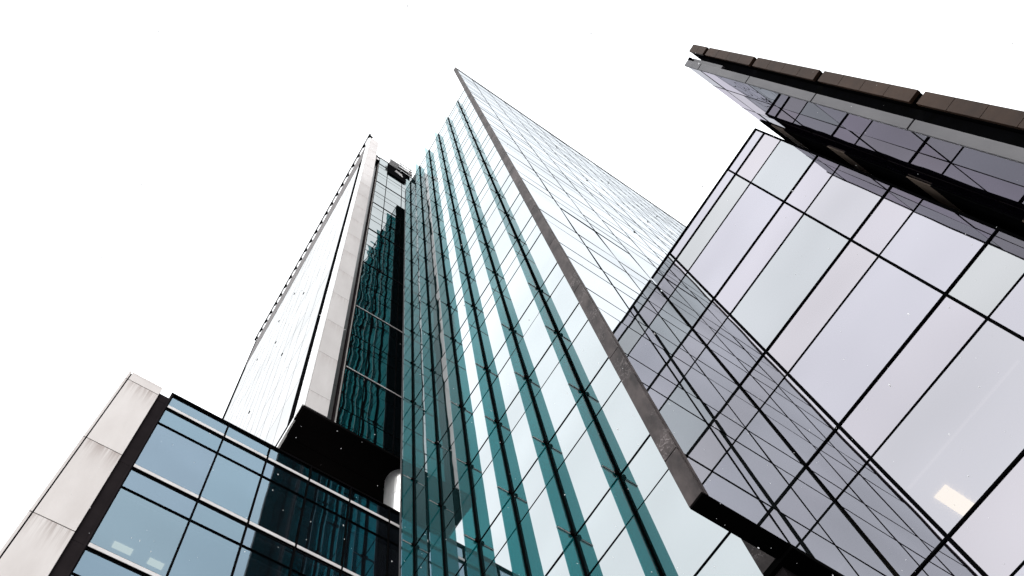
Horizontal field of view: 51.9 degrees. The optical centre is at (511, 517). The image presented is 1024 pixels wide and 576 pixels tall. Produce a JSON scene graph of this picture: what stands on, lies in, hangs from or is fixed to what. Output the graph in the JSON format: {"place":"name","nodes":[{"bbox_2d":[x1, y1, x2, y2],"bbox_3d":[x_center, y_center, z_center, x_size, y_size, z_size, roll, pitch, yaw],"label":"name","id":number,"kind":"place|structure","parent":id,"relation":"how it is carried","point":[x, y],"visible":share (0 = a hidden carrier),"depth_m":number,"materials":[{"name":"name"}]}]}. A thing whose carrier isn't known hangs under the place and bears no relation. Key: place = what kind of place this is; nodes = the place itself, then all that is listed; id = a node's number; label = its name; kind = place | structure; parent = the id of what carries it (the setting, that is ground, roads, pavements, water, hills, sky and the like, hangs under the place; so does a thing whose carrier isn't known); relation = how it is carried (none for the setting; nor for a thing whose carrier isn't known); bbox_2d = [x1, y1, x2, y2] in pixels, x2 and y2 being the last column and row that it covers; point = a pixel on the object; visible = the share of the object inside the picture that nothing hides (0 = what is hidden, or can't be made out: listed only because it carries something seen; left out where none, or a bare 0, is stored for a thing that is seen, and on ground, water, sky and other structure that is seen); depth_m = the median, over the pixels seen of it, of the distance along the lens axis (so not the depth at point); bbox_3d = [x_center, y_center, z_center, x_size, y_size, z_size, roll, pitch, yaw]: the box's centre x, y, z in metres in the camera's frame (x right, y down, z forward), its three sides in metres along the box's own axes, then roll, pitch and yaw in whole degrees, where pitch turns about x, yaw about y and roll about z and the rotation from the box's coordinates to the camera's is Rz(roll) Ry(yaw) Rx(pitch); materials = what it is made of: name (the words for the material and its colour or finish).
{"place":"outdoors","nodes":[
{"label":"outdoors","id":0,"kind":"place"},
{"bbox_2d":[0,0,1023,549],"label":"sky","id":1,"kind":"structure","parent":0,"point":[670,137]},
{"bbox_2d":[399,67,899,575],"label":"glass tower","id":2,"kind":"structure","parent":0,"point":[537,471],"depth_m":22.29,"materials":[{"name":"teal glass"}]},
{"bbox_2d":[414,414,426,478],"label":"window pane","id":3,"kind":"structure","parent":2,"relation":"in","point":[420,451],"depth_m":30.72,"materials":[{"name":"teal glass"}]},
{"bbox_2d":[415,482,428,543],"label":"window pane","id":4,"kind":"structure","parent":2,"relation":"in","point":[421,502],"depth_m":26.84,"materials":[{"name":"teal glass"}]},
{"bbox_2d":[435,378,451,442],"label":"window pane","id":5,"kind":"structure","parent":2,"relation":"in","point":[442,399],"depth_m":30.32,"materials":[{"name":"teal glass"}]},
{"bbox_2d":[439,443,457,503],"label":"window pane","id":6,"kind":"structure","parent":2,"relation":"in","point":[448,465],"depth_m":26.41,"materials":[{"name":"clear glass"}]},
{"bbox_2d":[442,483,460,529],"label":"window pane","id":7,"kind":"structure","parent":2,"relation":"in","point":[452,504],"depth_m":24.73,"materials":[{"name":"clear glass"}]},
{"bbox_2d":[444,507,465,575],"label":"window pane","id":8,"kind":"structure","parent":2,"relation":"in","point":[454,543],"depth_m":23.00,"materials":[{"name":"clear glass"}]},
{"bbox_2d":[457,343,477,405],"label":"window pane","id":9,"kind":"structure","parent":2,"relation":"in","point":[466,367],"depth_m":29.87,"materials":[{"name":"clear glass"}]},
{"bbox_2d":[465,400,487,463],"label":"window pane","id":10,"kind":"structure","parent":2,"relation":"in","point":[475,428],"depth_m":25.97,"materials":[{"name":"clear glass"}]},
{"bbox_2d":[470,438,491,486],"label":"window pane","id":11,"kind":"structure","parent":2,"relation":"in","point":[483,458],"depth_m":24.30,"materials":[{"name":"white glass"}]},
{"bbox_2d":[473,461,500,539],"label":"window pane","id":12,"kind":"structure","parent":2,"relation":"in","point":[485,492],"depth_m":22.52,"materials":[{"name":"white glass"}]},
{"bbox_2d":[479,304,504,367],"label":"window pane","id":13,"kind":"structure","parent":2,"relation":"in","point":[491,332],"depth_m":29.44,"materials":[{"name":"white glass"}]},
{"bbox_2d":[480,512,506,572],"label":"window pane","id":14,"kind":"structure","parent":2,"relation":"in","point":[494,538],"depth_m":20.84,"materials":[{"name":"white glass"}]},
{"bbox_2d":[484,542,512,575],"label":"window pane","id":15,"kind":"structure","parent":2,"relation":"in","point":[501,565],"depth_m":19.85,"materials":[{"name":"teal glass"}]},
{"bbox_2d":[490,229,511,271],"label":"window pane","id":16,"kind":"structure","parent":2,"relation":"in","point":[502,247],"depth_m":34.12,"materials":[{"name":"white glass"}]},
{"bbox_2d":[491,358,518,420],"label":"window pane","id":17,"kind":"structure","parent":2,"relation":"in","point":[504,388],"depth_m":25.53,"materials":[{"name":"white glass"}]},
{"bbox_2d":[498,392,524,442],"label":"window pane","id":18,"kind":"structure","parent":2,"relation":"in","point":[515,411],"depth_m":23.86,"materials":[{"name":"white glass"}]},
{"bbox_2d":[502,266,532,327],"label":"window pane","id":19,"kind":"structure","parent":2,"relation":"in","point":[517,296],"depth_m":29.00,"materials":[{"name":"white glass"}]},
{"bbox_2d":[503,413,536,491],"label":"window pane","id":20,"kind":"structure","parent":2,"relation":"in","point":[519,449],"depth_m":22.09,"materials":[{"name":"white glass"}]},
{"bbox_2d":[513,299,538,344],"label":"window pane","id":21,"kind":"structure","parent":2,"relation":"in","point":[532,311],"depth_m":26.86,"materials":[{"name":"white glass"}]},
{"bbox_2d":[513,459,544,522],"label":"window pane","id":22,"kind":"structure","parent":2,"relation":"in","point":[533,484],"depth_m":20.41,"materials":[{"name":"white glass"}]},
{"bbox_2d":[518,313,550,376],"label":"window pane","id":23,"kind":"structure","parent":2,"relation":"in","point":[536,340],"depth_m":25.11,"materials":[{"name":"white glass"}]},
{"bbox_2d":[519,487,562,575],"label":"window pane","id":24,"kind":"structure","parent":2,"relation":"in","point":[539,532],"depth_m":18.66,"materials":[{"name":"white glass"}]},
{"bbox_2d":[526,233,556,288],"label":"window pane","id":25,"kind":"structure","parent":2,"relation":"in","point":[540,258],"depth_m":28.59,"materials":[{"name":"white glass"}]},
{"bbox_2d":[528,344,558,397],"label":"window pane","id":26,"kind":"structure","parent":2,"relation":"in","point":[549,361],"depth_m":23.42,"materials":[{"name":"white glass"}]},
{"bbox_2d":[534,363,574,442],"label":"window pane","id":27,"kind":"structure","parent":2,"relation":"in","point":[555,390],"depth_m":21.65,"materials":[{"name":"white glass"}]},
{"bbox_2d":[546,276,578,331],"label":"window pane","id":28,"kind":"structure","parent":2,"relation":"in","point":[562,302],"depth_m":24.71,"materials":[{"name":"white glass"}]},
{"bbox_2d":[548,405,585,470],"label":"window pane","id":29,"kind":"structure","parent":2,"relation":"in","point":[573,426],"depth_m":19.96,"materials":[{"name":"white glass"}]},
{"bbox_2d":[559,304,587,350],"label":"window pane","id":30,"kind":"structure","parent":2,"relation":"in","point":[578,318],"depth_m":23.03,"materials":[{"name":"white glass"}]},
{"bbox_2d":[557,430,609,533],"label":"window pane","id":31,"kind":"structure","parent":2,"relation":"in","point":[582,479],"depth_m":18.17,"materials":[{"name":"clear glass"}]},
{"bbox_2d":[567,321,607,389],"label":"window pane","id":32,"kind":"structure","parent":2,"relation":"in","point":[586,351],"depth_m":21.24,"materials":[{"name":"white glass"}]},
{"bbox_2d":[576,490,624,573],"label":"window pane","id":33,"kind":"structure","parent":2,"relation":"in","point":[599,531],"depth_m":16.51,"materials":[{"name":"white glass"}]},
{"bbox_2d":[585,358,620,415],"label":"window pane","id":34,"kind":"structure","parent":2,"relation":"in","point":[607,379],"depth_m":19.57,"materials":[{"name":"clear glass"}]},
{"bbox_2d":[589,527,644,575],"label":"window pane","id":35,"kind":"structure","parent":2,"relation":"in","point":[621,559],"depth_m":15.46,"materials":[{"name":"white glass"}]},
{"bbox_2d":[595,382,648,472],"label":"window pane","id":36,"kind":"structure","parent":2,"relation":"in","point":[619,411],"depth_m":17.77,"materials":[{"name":"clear glass"}]},
{"bbox_2d":[621,436,667,509],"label":"window pane","id":37,"kind":"structure","parent":2,"relation":"in","point":[648,466],"depth_m":16.11,"materials":[{"name":"white glass"}]},
{"bbox_2d":[637,470,728,575],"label":"window pane","id":38,"kind":"structure","parent":2,"relation":"in","point":[678,536],"depth_m":14.25,"materials":[{"name":"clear glass"}]},
{"bbox_2d":[696,533,762,575],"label":"window pane","id":39,"kind":"structure","parent":2,"relation":"in","point":[732,557],"depth_m":12.73,"materials":[{"name":"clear glass"}]},
{"label":"ground","id":40,"kind":"structure","parent":0,"visible":0},
{"bbox_2d":[0,371,399,575],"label":"office block","id":41,"kind":"structure","parent":40,"relation":"on","point":[230,501],"depth_m":24.82,"materials":[{"name":"stone"}]},
{"bbox_2d":[73,549,144,575],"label":"window pane","id":42,"kind":"structure","parent":41,"relation":"in","point":[91,563],"depth_m":20.48,"materials":[{"name":"blue glass"}]},
{"bbox_2d":[90,487,188,575],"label":"window pane","id":43,"kind":"structure","parent":41,"relation":"in","point":[154,528],"depth_m":22.18,"materials":[{"name":"blue glass"}]},
{"bbox_2d":[123,469,196,517],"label":"window pane","id":44,"kind":"structure","parent":41,"relation":"in","point":[142,484],"depth_m":23.89,"materials":[{"name":"blue glass"}]},
{"bbox_2d":[135,423,215,494],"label":"window pane","id":45,"kind":"structure","parent":41,"relation":"in","point":[173,459],"depth_m":25.61,"materials":[{"name":"blue glass"}]},
{"bbox_2d":[159,409,221,450],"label":"window pane","id":46,"kind":"structure","parent":41,"relation":"in","point":[170,419],"depth_m":27.29,"materials":[{"name":"blue glass"}]},
{"bbox_2d":[169,397,227,433],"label":"window pane","id":47,"kind":"structure","parent":41,"relation":"in","point":[175,403],"depth_m":28.25,"materials":[{"name":"blue glass"}]},
{"bbox_2d":[169,521,239,575],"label":"window pane","id":48,"kind":"structure","parent":41,"relation":"in","point":[216,554],"depth_m":22.94,"materials":[{"name":"blue glass"}]},
{"bbox_2d":[192,502,245,542],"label":"window pane","id":49,"kind":"structure","parent":41,"relation":"in","point":[205,515],"depth_m":24.34,"materials":[{"name":"blue glass"}]},
{"bbox_2d":[201,454,260,519],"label":"window pane","id":50,"kind":"structure","parent":41,"relation":"in","point":[229,485],"depth_m":26.06,"materials":[{"name":"blue glass"}]},
{"bbox_2d":[219,439,264,473],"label":"window pane","id":51,"kind":"structure","parent":41,"relation":"in","point":[230,450],"depth_m":27.74,"materials":[{"name":"blue glass"}]},
{"bbox_2d":[226,426,268,455],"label":"window pane","id":52,"kind":"structure","parent":41,"relation":"in","point":[232,432],"depth_m":28.70,"materials":[{"name":"blue glass"}]},
{"bbox_2d":[233,546,289,575],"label":"window pane","id":53,"kind":"structure","parent":41,"relation":"in","point":[250,563],"depth_m":23.83,"materials":[{"name":"blue glass"}]},
{"bbox_2d":[243,526,293,566],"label":"window pane","id":54,"kind":"structure","parent":41,"relation":"in","point":[254,539],"depth_m":24.73,"materials":[{"name":"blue glass"}]},
{"bbox_2d":[250,477,303,542],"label":"window pane","id":55,"kind":"structure","parent":41,"relation":"in","point":[277,509],"depth_m":26.45,"materials":[{"name":"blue glass"}]},
{"bbox_2d":[263,461,306,495],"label":"window pane","id":56,"kind":"structure","parent":41,"relation":"in","point":[284,478],"depth_m":28.14,"materials":[{"name":"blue glass"}]},
{"bbox_2d":[292,550,339,575],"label":"window pane","id":57,"kind":"structure","parent":41,"relation":"in","point":[303,563],"depth_m":25.19,"materials":[{"name":"blue glass"}]},
{"bbox_2d":[222,134,411,511],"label":"stone tower","id":58,"kind":"structure","parent":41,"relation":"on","point":[311,382],"depth_m":45.05,"materials":[{"name":"pale stone"},{"name":"dark blue glass"},{"name":"black metal"}]},
{"bbox_2d":[340,379,362,416],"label":"window pane","id":59,"kind":"structure","parent":58,"relation":"in","point":[351,397],"depth_m":35.90,"materials":[{"name":"blue glass"}]},
{"bbox_2d":[346,344,366,375],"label":"window pane","id":60,"kind":"structure","parent":58,"relation":"in","point":[356,360],"depth_m":39.58,"materials":[{"name":"blue glass"}]},
{"bbox_2d":[359,419,392,452],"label":"window pane","id":61,"kind":"structure","parent":58,"relation":"in","point":[368,430],"depth_m":34.34,"materials":[{"name":"blue glass"}]},
{"bbox_2d":[361,390,393,434],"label":"window pane","id":62,"kind":"structure","parent":58,"relation":"in","point":[375,410],"depth_m":36.23,"materials":[{"name":"blue glass"}]},
{"bbox_2d":[366,354,394,391],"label":"window pane","id":63,"kind":"structure","parent":58,"relation":"in","point":[377,371],"depth_m":39.89,"materials":[{"name":"blue glass"}]},
{"bbox_2d":[369,324,395,357],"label":"window pane","id":64,"kind":"structure","parent":58,"relation":"in","point":[379,338],"depth_m":43.52,"materials":[{"name":"blue glass"}]},
{"bbox_2d":[297,499,345,565],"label":"window pane","id":65,"kind":"structure","parent":41,"relation":"in","point":[325,532],"depth_m":26.86,"materials":[{"name":"blue glass"}]},
{"bbox_2d":[306,483,347,517],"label":"window pane","id":66,"kind":"structure","parent":41,"relation":"in","point":[314,493],"depth_m":28.53,"materials":[{"name":"blue glass"}]},
{"bbox_2d":[343,521,386,575],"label":"window pane","id":67,"kind":"structure","parent":41,"relation":"in","point":[367,556],"depth_m":27.34,"materials":[{"name":"blue glass"}]},
{"bbox_2d":[348,505,387,538],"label":"window pane","id":68,"kind":"structure","parent":41,"relation":"in","point":[356,515],"depth_m":28.92,"materials":[{"name":"blue glass"}]},
{"bbox_2d":[651,128,1023,575],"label":"lavender office block","id":69,"kind":"structure","parent":40,"relation":"on","point":[780,339],"depth_m":16.95,"materials":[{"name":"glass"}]},
{"bbox_2d":[658,261,685,297],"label":"window pane","id":70,"kind":"structure","parent":69,"relation":"in","point":[674,275],"depth_m":26.71,"materials":[{"name":"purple glass"}]},
{"bbox_2d":[669,273,711,325],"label":"window pane","id":71,"kind":"structure","parent":69,"relation":"in","point":[689,298],"depth_m":24.98,"materials":[{"name":"grey glass"}]},
{"bbox_2d":[671,170,733,257],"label":"window pane","id":72,"kind":"structure","parent":69,"relation":"in","point":[728,175],"depth_m":27.07,"materials":[{"name":"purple glass"}]},
{"bbox_2d":[694,300,727,343],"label":"window pane","id":73,"kind":"structure","parent":69,"relation":"in","point":[714,316],"depth_m":23.31,"materials":[{"name":"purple glass"}]},
{"bbox_2d":[677,175,748,269],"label":"window pane","id":74,"kind":"structure","parent":69,"relation":"in","point":[737,186],"depth_m":26.15,"materials":[{"name":"grey glass"}]},
{"bbox_2d":[689,184,781,296],"bbox_3d":[5.151,-6.474,24.464,0.026,2.505,2.505,29,-69,-18],"label":"window pane","id":75,"kind":"structure","parent":69,"relation":"in","point":[754,209],"depth_m":24.41,"materials":[{"name":"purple glass"}]},
{"bbox_2d":[708,317,763,382],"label":"window pane","id":76,"kind":"structure","parent":69,"relation":"in","point":[734,348],"depth_m":21.53,"materials":[{"name":"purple glass"}]},
{"bbox_2d":[715,203,801,312],"bbox_3d":[5.319,-5.616,22.765,0.026,1.295,2.505,29,-69,-18],"label":"window pane","id":77,"kind":"structure","parent":69,"relation":"in","point":[786,217],"depth_m":22.75,"materials":[{"name":"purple glass"}]},
{"bbox_2d":[737,134,779,180],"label":"window pane","id":78,"kind":"structure","parent":69,"relation":"in","point":[767,143],"depth_m":25.53,"materials":[{"name":"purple glass"}]},
{"bbox_2d":[741,354,785,406],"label":"window pane","id":79,"kind":"structure","parent":69,"relation":"in","point":[766,375],"depth_m":19.86,"materials":[{"name":"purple glass"}]},
{"bbox_2d":[752,141,815,199],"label":"window pane","id":80,"kind":"structure","parent":69,"relation":"in","point":[787,163],"depth_m":23.80,"materials":[{"name":"grey glass"}]},
{"bbox_2d":[731,215,847,348],"bbox_3d":[5.488,-4.745,21.041,0.035,2.563,2.505,29,-69,-18],"label":"window pane","id":81,"kind":"structure","parent":69,"relation":"in","point":[780,288],"depth_m":20.97,"materials":[{"name":"grey glass"}]},
{"bbox_2d":[761,376,835,462],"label":"window pane","id":82,"kind":"structure","parent":69,"relation":"in","point":[788,408],"depth_m":18.07,"materials":[{"name":"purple glass"}]},
{"bbox_2d":[786,156,838,211],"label":"window pane","id":83,"kind":"structure","parent":69,"relation":"in","point":[821,169],"depth_m":22.13,"materials":[{"name":"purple glass"}]},
{"bbox_2d":[768,241,876,371],"bbox_3d":[5.659,-3.874,19.317,0.027,1.295,2.505,28,-69,-18],"label":"window pane","id":84,"kind":"structure","parent":69,"relation":"in","point":[849,267],"depth_m":19.29,"materials":[{"name":"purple glass"}]},
{"bbox_2d":[808,429,867,497],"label":"window pane","id":85,"kind":"structure","parent":69,"relation":"in","point":[838,461],"depth_m":16.41,"materials":[{"name":"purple glass"}]},
{"bbox_2d":[805,165,888,237],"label":"window pane","id":86,"kind":"structure","parent":69,"relation":"in","point":[848,196],"depth_m":20.36,"materials":[{"name":"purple glass"}]},
{"bbox_2d":[684,44,1023,236],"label":"brown edged block","id":87,"kind":"structure","parent":69,"relation":"on","point":[965,156],"depth_m":16.58,"materials":[{"name":"purple glass"}]},
{"bbox_2d":[702,71,774,105],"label":"window pane","id":88,"kind":"structure","parent":87,"relation":"in","point":[730,85],"depth_m":22.93,"materials":[{"name":"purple glass"}]},
{"bbox_2d":[728,91,807,130],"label":"window pane","id":89,"kind":"structure","parent":87,"relation":"in","point":[762,108],"depth_m":23.23,"materials":[{"name":"grey glass"}]},
{"bbox_2d":[750,85,843,127],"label":"window pane","id":90,"kind":"structure","parent":87,"relation":"in","point":[802,107],"depth_m":19.48,"materials":[{"name":"grey glass"}]},
{"bbox_2d":[780,108,885,159],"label":"window pane","id":91,"kind":"structure","parent":87,"relation":"in","point":[843,136],"depth_m":19.69,"materials":[{"name":"grey glass"}]},
{"bbox_2d":[812,133,905,175],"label":"window pane","id":92,"kind":"structure","parent":87,"relation":"in","point":[865,156],"depth_m":19.98,"materials":[{"name":"black glass"}]},
{"bbox_2d":[815,104,947,161],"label":"window pane","id":93,"kind":"structure","parent":87,"relation":"in","point":[883,132],"depth_m":16.00,"materials":[{"name":"grey glass"}]},
{"bbox_2d":[851,131,995,199],"bbox_3d":[6.336,-5.584,16.465,0.937,3.862,0.035,29,-69,-18],"label":"window pane","id":94,"kind":"structure","parent":87,"relation":"in","point":[945,171],"depth_m":16.20,"materials":[{"name":"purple glass"}]},
{"bbox_2d":[891,162,1019,218],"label":"window pane","id":95,"kind":"structure","parent":87,"relation":"in","point":[986,201],"depth_m":16.44,"materials":[{"name":"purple glass"}]},
{"bbox_2d":[913,132,1023,186],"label":"window pane","id":96,"kind":"structure","parent":87,"relation":"in","point":[1001,168],"depth_m":13.25,"materials":[{"name":"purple glass"}]},
{"bbox_2d":[953,164,1023,209],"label":"window pane","id":97,"kind":"structure","parent":87,"relation":"in","point":[1003,191],"depth_m":14.11,"materials":[{"name":"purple glass"}]},
{"bbox_2d":[789,257,942,422],"bbox_3d":[5.828,-3.006,17.599,0.029,2.550,2.505,29,-69,-18],"label":"window pane","id":98,"kind":"structure","parent":69,"relation":"in","point":[873,322],"depth_m":17.51,"materials":[{"name":"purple glass"}]},
{"bbox_2d":[853,187,920,253],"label":"window pane","id":99,"kind":"structure","parent":69,"relation":"in","point":[895,207],"depth_m":18.68,"materials":[{"name":"grey glass"}]},
{"bbox_2d":[837,461,943,575],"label":"window pane","id":100,"kind":"structure","parent":69,"relation":"in","point":[881,511],"depth_m":14.62,"materials":[{"name":"grey glass"}]},
{"bbox_2d":[840,296,984,455],"bbox_3d":[5.997,-2.137,15.880,0.029,1.295,2.505,29,-69,-18],"label":"window pane","id":101,"kind":"structure","parent":69,"relation":"in","point":[946,330],"depth_m":15.85,"materials":[{"name":"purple glass"}]},
{"bbox_2d":[880,200,994,291],"bbox_3d":[6.826,-4.417,16.984,0.030,2.550,1.145,29,-69,-18],"label":"window pane","id":102,"kind":"structure","parent":69,"relation":"in","point":[933,245],"depth_m":16.89,"materials":[{"name":"grey glass"}]},
{"bbox_2d":[872,320,1023,533],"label":"window pane","id":103,"kind":"structure","parent":69,"relation":"in","point":[932,466],"depth_m":14.22,"materials":[{"name":"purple glass"}]},
{"bbox_2d":[915,541,980,575],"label":"window pane","id":104,"kind":"structure","parent":69,"relation":"in","point":[947,561],"depth_m":13.27,"materials":[{"name":"grey glass"}]},
{"bbox_2d":[947,231,1023,315],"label":"window pane","id":105,"kind":"structure","parent":69,"relation":"in","point":[1000,264],"depth_m":15.28,"materials":[{"name":"grey glass"}]},
{"bbox_2d":[950,455,1023,575],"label":"window pane","id":106,"kind":"structure","parent":69,"relation":"in","point":[993,539],"depth_m":12.82,"materials":[{"name":"grey glass"}]},
{"bbox_2d":[990,276,1023,336],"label":"window pane","id":107,"kind":"structure","parent":69,"relation":"in","point":[1010,313],"depth_m":14.51,"materials":[{"name":"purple glass"}]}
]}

